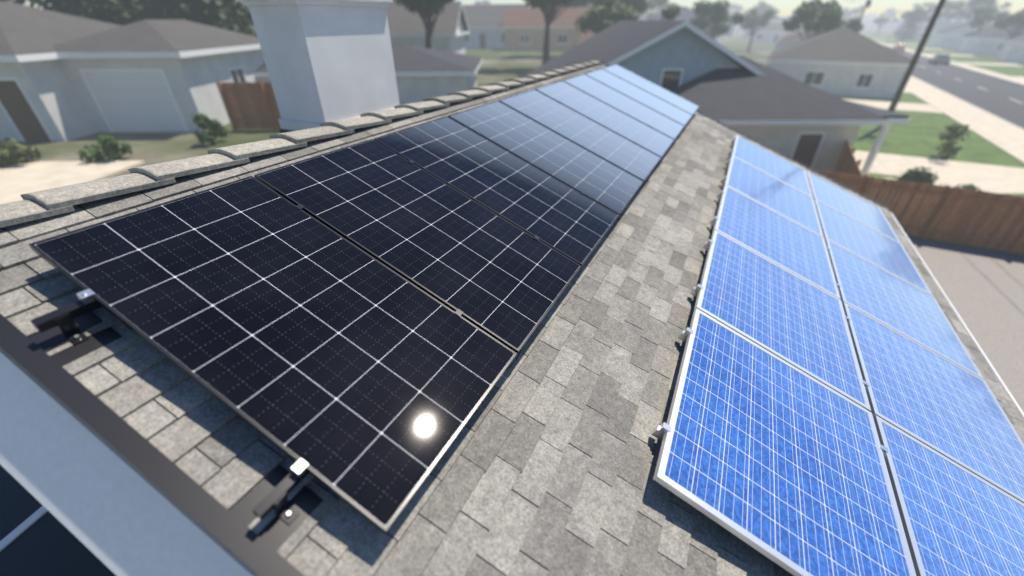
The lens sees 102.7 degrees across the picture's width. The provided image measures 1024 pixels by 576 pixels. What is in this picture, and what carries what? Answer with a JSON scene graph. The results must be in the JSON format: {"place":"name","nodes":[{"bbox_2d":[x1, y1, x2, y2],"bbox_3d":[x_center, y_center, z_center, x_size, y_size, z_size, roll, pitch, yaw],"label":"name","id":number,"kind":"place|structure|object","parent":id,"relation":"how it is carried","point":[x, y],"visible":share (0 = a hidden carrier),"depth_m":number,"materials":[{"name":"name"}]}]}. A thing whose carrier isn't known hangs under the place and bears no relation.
{"place":"outdoors","nodes":[
{"label":"outdoors","id":0,"kind":"place"},
{"bbox_2d":[0,25,1023,177],"bbox_3d":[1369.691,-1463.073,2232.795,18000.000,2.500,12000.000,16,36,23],"label":"ground","id":1,"kind":"structure","parent":0,"point":[497,65],"depth_m":16.63,"materials":[{"name":"grey concrete"}]},
{"bbox_2d":[0,1,120,141],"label":"house","id":2,"kind":"structure","parent":1,"relation":"on","point":[40,100],"depth_m":15.39,"materials":[{"name":"white paint"}]},
{"bbox_2d":[0,161,144,203],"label":"driveway","id":3,"kind":"structure","parent":1,"relation":"on","point":[17,180],"depth_m":12.09,"materials":[{"name":"beige concrete"}]},
{"bbox_2d":[0,138,41,167],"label":"shrub","id":4,"kind":"object","parent":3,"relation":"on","point":[13,151],"visible":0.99,"depth_m":12.64,"materials":[{"name":"green plant"}]},
{"bbox_2d":[18,0,171,25],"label":"conifer tree","id":5,"kind":"object","parent":1,"relation":"on","point":[121,12],"visible":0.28,"depth_m":20.92,"materials":[{"name":"green plant"}]},
{"bbox_2d":[77,134,132,162],"bbox_3d":[-13.146,-4.507,13.208,1.317,0.959,0.986,-10,35,-15],"label":"shrub","id":6,"kind":"object","parent":1,"relation":"on","point":[110,148],"visible":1,"depth_m":13.10,"materials":[{"name":"green plant"}]},
{"bbox_2d":[52,20,264,132],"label":"neighbour garage","id":7,"kind":"structure","parent":1,"relation":"on","point":[152,76],"depth_m":16.29,"materials":[{"name":"white paint"}]},
{"bbox_2d":[156,0,256,36],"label":"conifer tree","id":8,"kind":"object","parent":1,"relation":"on","point":[226,14],"visible":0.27,"depth_m":22.71,"materials":[{"name":"green plant"}]},
{"bbox_2d":[191,112,228,144],"bbox_3d":[-11.075,-5.850,15.024,0.892,1.210,1.317,-7,34,-10],"label":"shrub","id":9,"kind":"object","parent":1,"relation":"on","point":[214,128],"visible":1,"depth_m":14.81,"materials":[{"name":"green plant"}]},
{"bbox_2d":[215,81,280,130],"bbox_3d":[-9.946,-7.417,16.695,3.412,1.860,0.160,-1,33,-1],"label":"neighbour fence","id":10,"kind":"object","parent":1,"relation":"on","point":[250,105],"visible":0.69,"depth_m":16.69,"materials":[{"name":"brown wood"}]},
{"bbox_2d":[254,44,482,104],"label":"house","id":11,"kind":"structure","parent":1,"relation":"on","point":[421,73],"depth_m":21.14,"materials":[{"name":"white paint"}]},
{"bbox_2d":[395,0,454,48],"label":"tree","id":12,"kind":"object","parent":1,"relation":"on","point":[428,9],"visible":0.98,"depth_m":27.14,"materials":[{"name":"brown plant"}]},
{"bbox_2d":[386,1,469,53],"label":"house","id":13,"kind":"structure","parent":1,"relation":"on","point":[451,29],"depth_m":30.89,"materials":[{"name":"white"}]},
{"bbox_2d":[0,0,1009,51],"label":"trees","id":14,"kind":"object","parent":1,"relation":"on","point":[608,13],"visible":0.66,"depth_m":57.94,"materials":[{"name":"green plant"}]},
{"bbox_2d":[43,0,1014,41],"bbox_3d":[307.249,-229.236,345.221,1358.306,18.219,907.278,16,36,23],"label":"distant trees","id":15,"kind":"object","parent":1,"relation":"on","point":[959,12],"visible":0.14,"depth_m":145.01,"materials":[{"name":"green plant"}]},
{"bbox_2d":[501,8,590,50],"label":"house","id":16,"kind":"structure","parent":1,"relation":"on","point":[524,29],"depth_m":59.83,"materials":[{"name":"beige paint"}]},
{"bbox_2d":[523,0,572,64],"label":"tree","id":17,"kind":"object","parent":1,"relation":"on","point":[542,5],"visible":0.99,"depth_m":36.06,"materials":[{"name":"brown plant"}]},
{"bbox_2d":[535,0,588,55],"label":"tree","id":18,"kind":"object","parent":1,"relation":"on","point":[576,3],"visible":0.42,"depth_m":48.73,"materials":[{"name":"brown plant"}]},
{"bbox_2d":[578,30,595,43],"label":"house","id":19,"kind":"structure","parent":1,"relation":"on","point":[584,36],"depth_m":54.16,"materials":[{"name":"beige paint"}]},
{"bbox_2d":[589,0,649,13],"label":"tree","id":20,"kind":"object","parent":1,"relation":"on","point":[640,6],"visible":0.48,"depth_m":46.43,"materials":[{"name":"green plant"}]},
{"bbox_2d":[528,20,764,89],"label":"house","id":21,"kind":"structure","parent":1,"relation":"on","point":[668,55],"depth_m":19.20,"materials":[{"name":"blue"}]},
{"bbox_2d":[651,3,680,20],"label":"tree","id":22,"kind":"object","parent":1,"relation":"on","point":[670,12],"visible":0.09,"depth_m":40.80,"materials":[{"name":"green plant"}]},
{"bbox_2d":[646,6,734,40],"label":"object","id":23,"kind":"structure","parent":1,"relation":"on","point":[687,14],"depth_m":69.81,"materials":[{"name":"plant"}]},
{"bbox_2d":[463,4,994,48],"bbox_3d":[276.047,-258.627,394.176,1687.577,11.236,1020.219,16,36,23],"label":"distant town","id":24,"kind":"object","parent":1,"relation":"on","point":[486,30],"visible":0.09,"depth_m":66.00,"materials":[{"name":"beige paint"}]},
{"bbox_2d":[669,56,889,173],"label":"house","id":25,"kind":"structure","parent":1,"relation":"on","point":[812,127],"depth_m":17.98,"materials":[{"name":"beige paint"}]},
{"bbox_2d":[778,29,804,41],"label":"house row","id":26,"kind":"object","parent":1,"relation":"on","point":[790,35],"visible":0.05,"depth_m":75.29,"materials":[{"name":"white"}]},
{"bbox_2d":[781,26,803,36],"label":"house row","id":27,"kind":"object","parent":1,"relation":"on","point":[787,33],"visible":0.04,"depth_m":93.85,"materials":[{"name":"beige paint"}]},
{"bbox_2d":[774,29,834,48],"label":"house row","id":28,"kind":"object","parent":1,"relation":"on","point":[788,41],"visible":0.09,"depth_m":57.54,"materials":[{"name":"beige paint"}]},
{"bbox_2d":[781,0,845,40],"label":"tree","id":29,"kind":"object","parent":1,"relation":"on","point":[828,18],"visible":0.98,"depth_m":49.14,"materials":[{"name":"green plant"}]},
{"bbox_2d":[767,27,921,98],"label":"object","id":30,"kind":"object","parent":1,"relation":"on","point":[845,61],"visible":0.9,"depth_m":38.77,"materials":[{"name":"white paint"}]},
{"bbox_2d":[833,140,867,192],"bbox_3d":[13.505,-4.471,16.575,0.160,1.910,6.008,18,37,25],"label":"fence","id":31,"kind":"object","parent":1,"relation":"on","point":[847,163],"visible":0.5,"depth_m":16.62,"materials":[{"name":"brown wood"}]},
{"bbox_2d":[840,17,864,31],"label":"tree","id":32,"kind":"object","parent":1,"relation":"on","point":[854,24],"visible":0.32,"depth_m":60.47,"materials":[{"name":"green plant"}]},
{"bbox_2d":[842,0,871,21],"bbox_3d":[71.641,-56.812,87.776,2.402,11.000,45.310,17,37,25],"label":"utility pole","id":33,"kind":"object","parent":1,"relation":"on","point":[868,3],"visible":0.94,"depth_m":69.92,"materials":[{"name":"brown wood"}]},
{"bbox_2d":[845,100,910,175],"bbox_3d":[16.008,-7.583,20.405,1.750,2.900,5.600,0,33,0],"label":"neighbour porch","id":34,"kind":"object","parent":1,"relation":"on","point":[893,117],"visible":0.18,"depth_m":18.23,"materials":[{"name":"concrete"}]},
{"bbox_2d":[880,0,945,125],"bbox_3d":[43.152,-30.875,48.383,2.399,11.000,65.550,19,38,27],"label":"utility pole","id":35,"kind":"object","parent":1,"relation":"on","point":[913,62],"visible":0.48,"depth_m":25.99,"materials":[{"name":"brown wood"}]},
{"bbox_2d":[891,166,938,186],"bbox_3d":[17.464,-4.773,17.779,1.576,1.170,1.519,16,36,23],"label":"shrub","id":36,"kind":"object","parent":1,"relation":"on","point":[917,175],"visible":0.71,"depth_m":17.34,"materials":[{"name":"green plant"}]},
{"bbox_2d":[815,170,1023,253],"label":"yard fence","id":37,"kind":"object","parent":1,"relation":"on","point":[996,221],"visible":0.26,"depth_m":13.30,"materials":[{"name":"brown wood"}]},
{"bbox_2d":[872,178,1023,206],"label":"neighbour patio","id":38,"kind":"structure","parent":1,"relation":"on","point":[1005,187],"depth_m":18.06,"materials":[{"name":"concrete"}]},
{"bbox_2d":[936,124,969,158],"bbox_3d":[22.817,-7.598,21.338,2.169,1.983,1.158,-27,42,-34],"label":"shrub","id":39,"kind":"object","parent":1,"relation":"on","point":[956,131],"visible":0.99,"depth_m":21.30,"materials":[{"name":"green plant"}]},
{"bbox_2d":[939,184,980,205],"bbox_3d":[17.543,-3.488,15.851,1.484,1.299,1.308,1,33,2],"label":"shrub","id":40,"kind":"object","parent":1,"relation":"on","point":[968,186],"visible":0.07,"depth_m":15.35,"materials":[{"name":"green plant"}]},
{"bbox_2d":[929,21,992,47],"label":"house","id":41,"kind":"structure","parent":1,"relation":"on","point":[949,37],"depth_m":101.79,"materials":[{"name":"white paint"}]},
{"bbox_2d":[908,237,1023,412],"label":"concrete patio","id":42,"kind":"structure","parent":1,"relation":"on","point":[983,289],"depth_m":10.97,"materials":[{"name":"beige concrete"}]},
{"bbox_2d":[955,23,1023,54],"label":"house","id":43,"kind":"structure","parent":1,"relation":"on","point":[988,41],"depth_m":83.09,"materials":[{"name":"white paint"}]},
{"bbox_2d":[994,9,1023,37],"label":"tree","id":44,"kind":"object","parent":1,"relation":"on","point":[1010,21],"visible":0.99,"depth_m":73.11,"materials":[{"name":"green plant"}]},
{"bbox_2d":[996,34,1023,63],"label":"house","id":45,"kind":"structure","parent":1,"relation":"on","point":[1012,51],"depth_m":69.67,"materials":[{"name":"white"}]},
{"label":"house","id":46,"kind":"structure","parent":1,"relation":"on"},
{"bbox_2d":[0,465,115,575],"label":"glass door canopy","id":47,"kind":"object","parent":46,"relation":"attached to","point":[37,538],"depth_m":3.81,"materials":[{"name":"black glass"}]},
{"bbox_2d":[0,63,1023,575],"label":"roof slope","id":48,"kind":"structure","parent":46,"relation":"on","point":[130,453],"depth_m":1.94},
{"bbox_2d":[28,72,682,550],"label":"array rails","id":49,"kind":"object","parent":48,"relation":"on","point":[74,320],"visible":0.38,"depth_m":1.69,"materials":[{"name":"black"}]},
{"bbox_2d":[29,176,516,533],"bbox_3d":[-1.101,0.100,2.129,2.100,0.037,1.100,33,41,9],"label":"solar panel","id":50,"kind":"object","parent":49,"relation":"on","point":[358,380],"visible":1,"depth_m":1.99,"materials":[{"name":"black"}]},
{"bbox_2d":[254,139,580,353],"bbox_3d":[-0.588,-0.448,2.961,2.100,0.037,1.100,33,41,9],"label":"solar panel","id":51,"kind":"object","parent":49,"relation":"on","point":[496,277],"visible":0.94,"depth_m":2.86,"materials":[{"name":"black"}]},
{"bbox_2d":[374,116,618,266],"bbox_3d":[-0.076,-0.995,3.793,2.100,0.037,1.100,33,41,9],"label":"solar panel","id":52,"kind":"object","parent":49,"relation":"on","point":[567,221],"visible":0.86,"depth_m":3.71,"materials":[{"name":"black"}]},
{"bbox_2d":[448,100,643,216],"bbox_3d":[0.436,-1.543,4.625,2.100,0.037,1.100,33,41,9],"label":"solar panel","id":53,"kind":"object","parent":49,"relation":"on","point":[596,178],"visible":0.88,"depth_m":4.56,"materials":[{"name":"black"}]},
{"bbox_2d":[498,89,661,182],"bbox_3d":[0.949,-2.090,5.457,2.100,0.037,1.100,33,41,9],"label":"solar panel","id":54,"kind":"object","parent":49,"relation":"on","point":[611,146],"visible":0.89,"depth_m":5.40,"materials":[{"name":"black"}]},
{"bbox_2d":[536,80,673,156],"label":"solar panel","id":55,"kind":"object","parent":49,"relation":"on","point":[639,133],"visible":0.91,"depth_m":6.24,"materials":[{"name":"black"}]},
{"bbox_2d":[563,74,684,139],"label":"solar panel","id":56,"kind":"object","parent":49,"relation":"on","point":[639,111],"visible":0.85,"depth_m":7.08,"materials":[{"name":"black"}]},
{"bbox_2d":[585,69,692,125],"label":"solar panel","id":57,"kind":"object","parent":49,"relation":"on","point":[649,100],"visible":0.85,"depth_m":7.92,"materials":[{"name":"black"}]},
{"bbox_2d":[602,64,698,114],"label":"solar panel","id":58,"kind":"object","parent":49,"relation":"on","point":[664,94],"visible":0.86,"depth_m":8.76,"materials":[{"name":"black"}]},
{"bbox_2d":[504,117,691,371],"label":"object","id":59,"kind":"object","parent":48,"relation":"on","point":[574,277],"visible":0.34,"depth_m":2.47,"materials":[{"name":"grey metal"}]},
{"bbox_2d":[652,138,1003,452],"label":"clamps","id":60,"kind":"object","parent":48,"relation":"on","point":[660,431],"visible":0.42,"depth_m":3.58,"materials":[{"name":"silver metal"}]},
{"bbox_2d":[731,135,812,197],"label":"solar panel","id":61,"kind":"object","parent":60,"relation":"attached to","point":[772,165],"visible":0.83,"depth_m":7.46,"materials":[{"name":"blue glass"}]},
{"bbox_2d":[724,156,823,236],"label":"solar panel","id":62,"kind":"object","parent":60,"relation":"attached to","point":[774,194],"visible":0.88,"depth_m":6.21,"materials":[{"name":"blue glass"}]},
{"bbox_2d":[713,185,840,298],"bbox_3d":[3.240,-0.656,5.070,1.460,0.040,1.640,33,41,9],"label":"solar panel","id":63,"kind":"object","parent":60,"relation":"attached to","point":[793,247],"visible":0.85,"depth_m":4.95,"materials":[{"name":"blue glass"}]},
{"bbox_2d":[694,230,870,410],"bbox_3d":[2.481,0.155,3.837,1.460,0.040,1.640,33,41,9],"label":"solar panel","id":64,"kind":"object","parent":60,"relation":"attached to","point":[794,320],"visible":0.89,"depth_m":3.68,"materials":[{"name":"blue glass"}]},
{"bbox_2d":[653,308,915,575],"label":"solar panel","id":65,"kind":"object","parent":60,"relation":"attached to","point":[774,458],"visible":1,"depth_m":2.44,"materials":[{"name":"blue glass"}]},
{"bbox_2d":[806,171,900,242],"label":"solar panel","id":66,"kind":"object","parent":60,"relation":"attached to","point":[862,211],"visible":0.76,"depth_m":7.21,"materials":[{"name":"blue glass"}]},
{"bbox_2d":[814,199,932,295],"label":"solar panel","id":67,"kind":"object","parent":60,"relation":"attached to","point":[870,245],"visible":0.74,"depth_m":5.96,"materials":[{"name":"blue glass"}]},
{"bbox_2d":[825,239,983,379],"bbox_3d":[4.479,0.136,4.828,1.460,0.041,1.640,33,41,9],"label":"solar panel","id":68,"kind":"object","parent":60,"relation":"attached to","point":[901,306],"visible":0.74,"depth_m":4.70,"materials":[{"name":"blue glass"}]},
{"bbox_2d":[842,302,1023,502],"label":"solar panel","id":69,"kind":"object","parent":60,"relation":"attached to","point":[950,410],"visible":0.83,"depth_m":3.48,"materials":[{"name":"blue glass"}]},
{"bbox_2d":[873,415,1023,575],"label":"solar panel","id":70,"kind":"object","parent":60,"relation":"attached to","point":[957,519],"visible":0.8,"depth_m":2.62,"materials":[{"name":"blue glass"}]},
{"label":"roof slope","id":71,"kind":"object","parent":46,"relation":"on","visible":0},
{"bbox_2d":[0,59,604,227],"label":"ridge caps","id":72,"kind":"object","parent":71,"relation":"on","point":[36,205],"visible":1,"depth_m":2.89,"materials":[{"name":"grey stone"}]},
{"bbox_2d":[242,0,399,132],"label":"chimney","id":73,"kind":"object","parent":71,"relation":"on","point":[328,60],"visible":0.52,"depth_m":4.89,"materials":[{"name":"white paint"}]},
{"bbox_2d":[8,0,1023,17],"label":"sky","id":74,"kind":"structure","parent":0,"point":[786,7],"materials":[{"name":"white"}]},
{"bbox_2d":[836,32,1023,255],"bbox_3d":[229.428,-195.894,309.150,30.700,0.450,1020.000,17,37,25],"label":"ground","id":75,"kind":"structure","parent":0,"point":[982,98],"depth_m":29.23,"materials":[{"name":"concrete"}]},
{"bbox_2d":[891,44,904,51],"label":"parked car","id":76,"kind":"object","parent":75,"relation":"on","point":[898,47],"visible":0.88,"depth_m":92.24,"materials":[{"name":"red paint"}]},
{"bbox_2d":[929,54,950,64],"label":"parked car","id":77,"kind":"object","parent":75,"relation":"on","point":[942,58],"visible":1,"depth_m":66.13,"materials":[{"name":"grey paint"}]}
]}

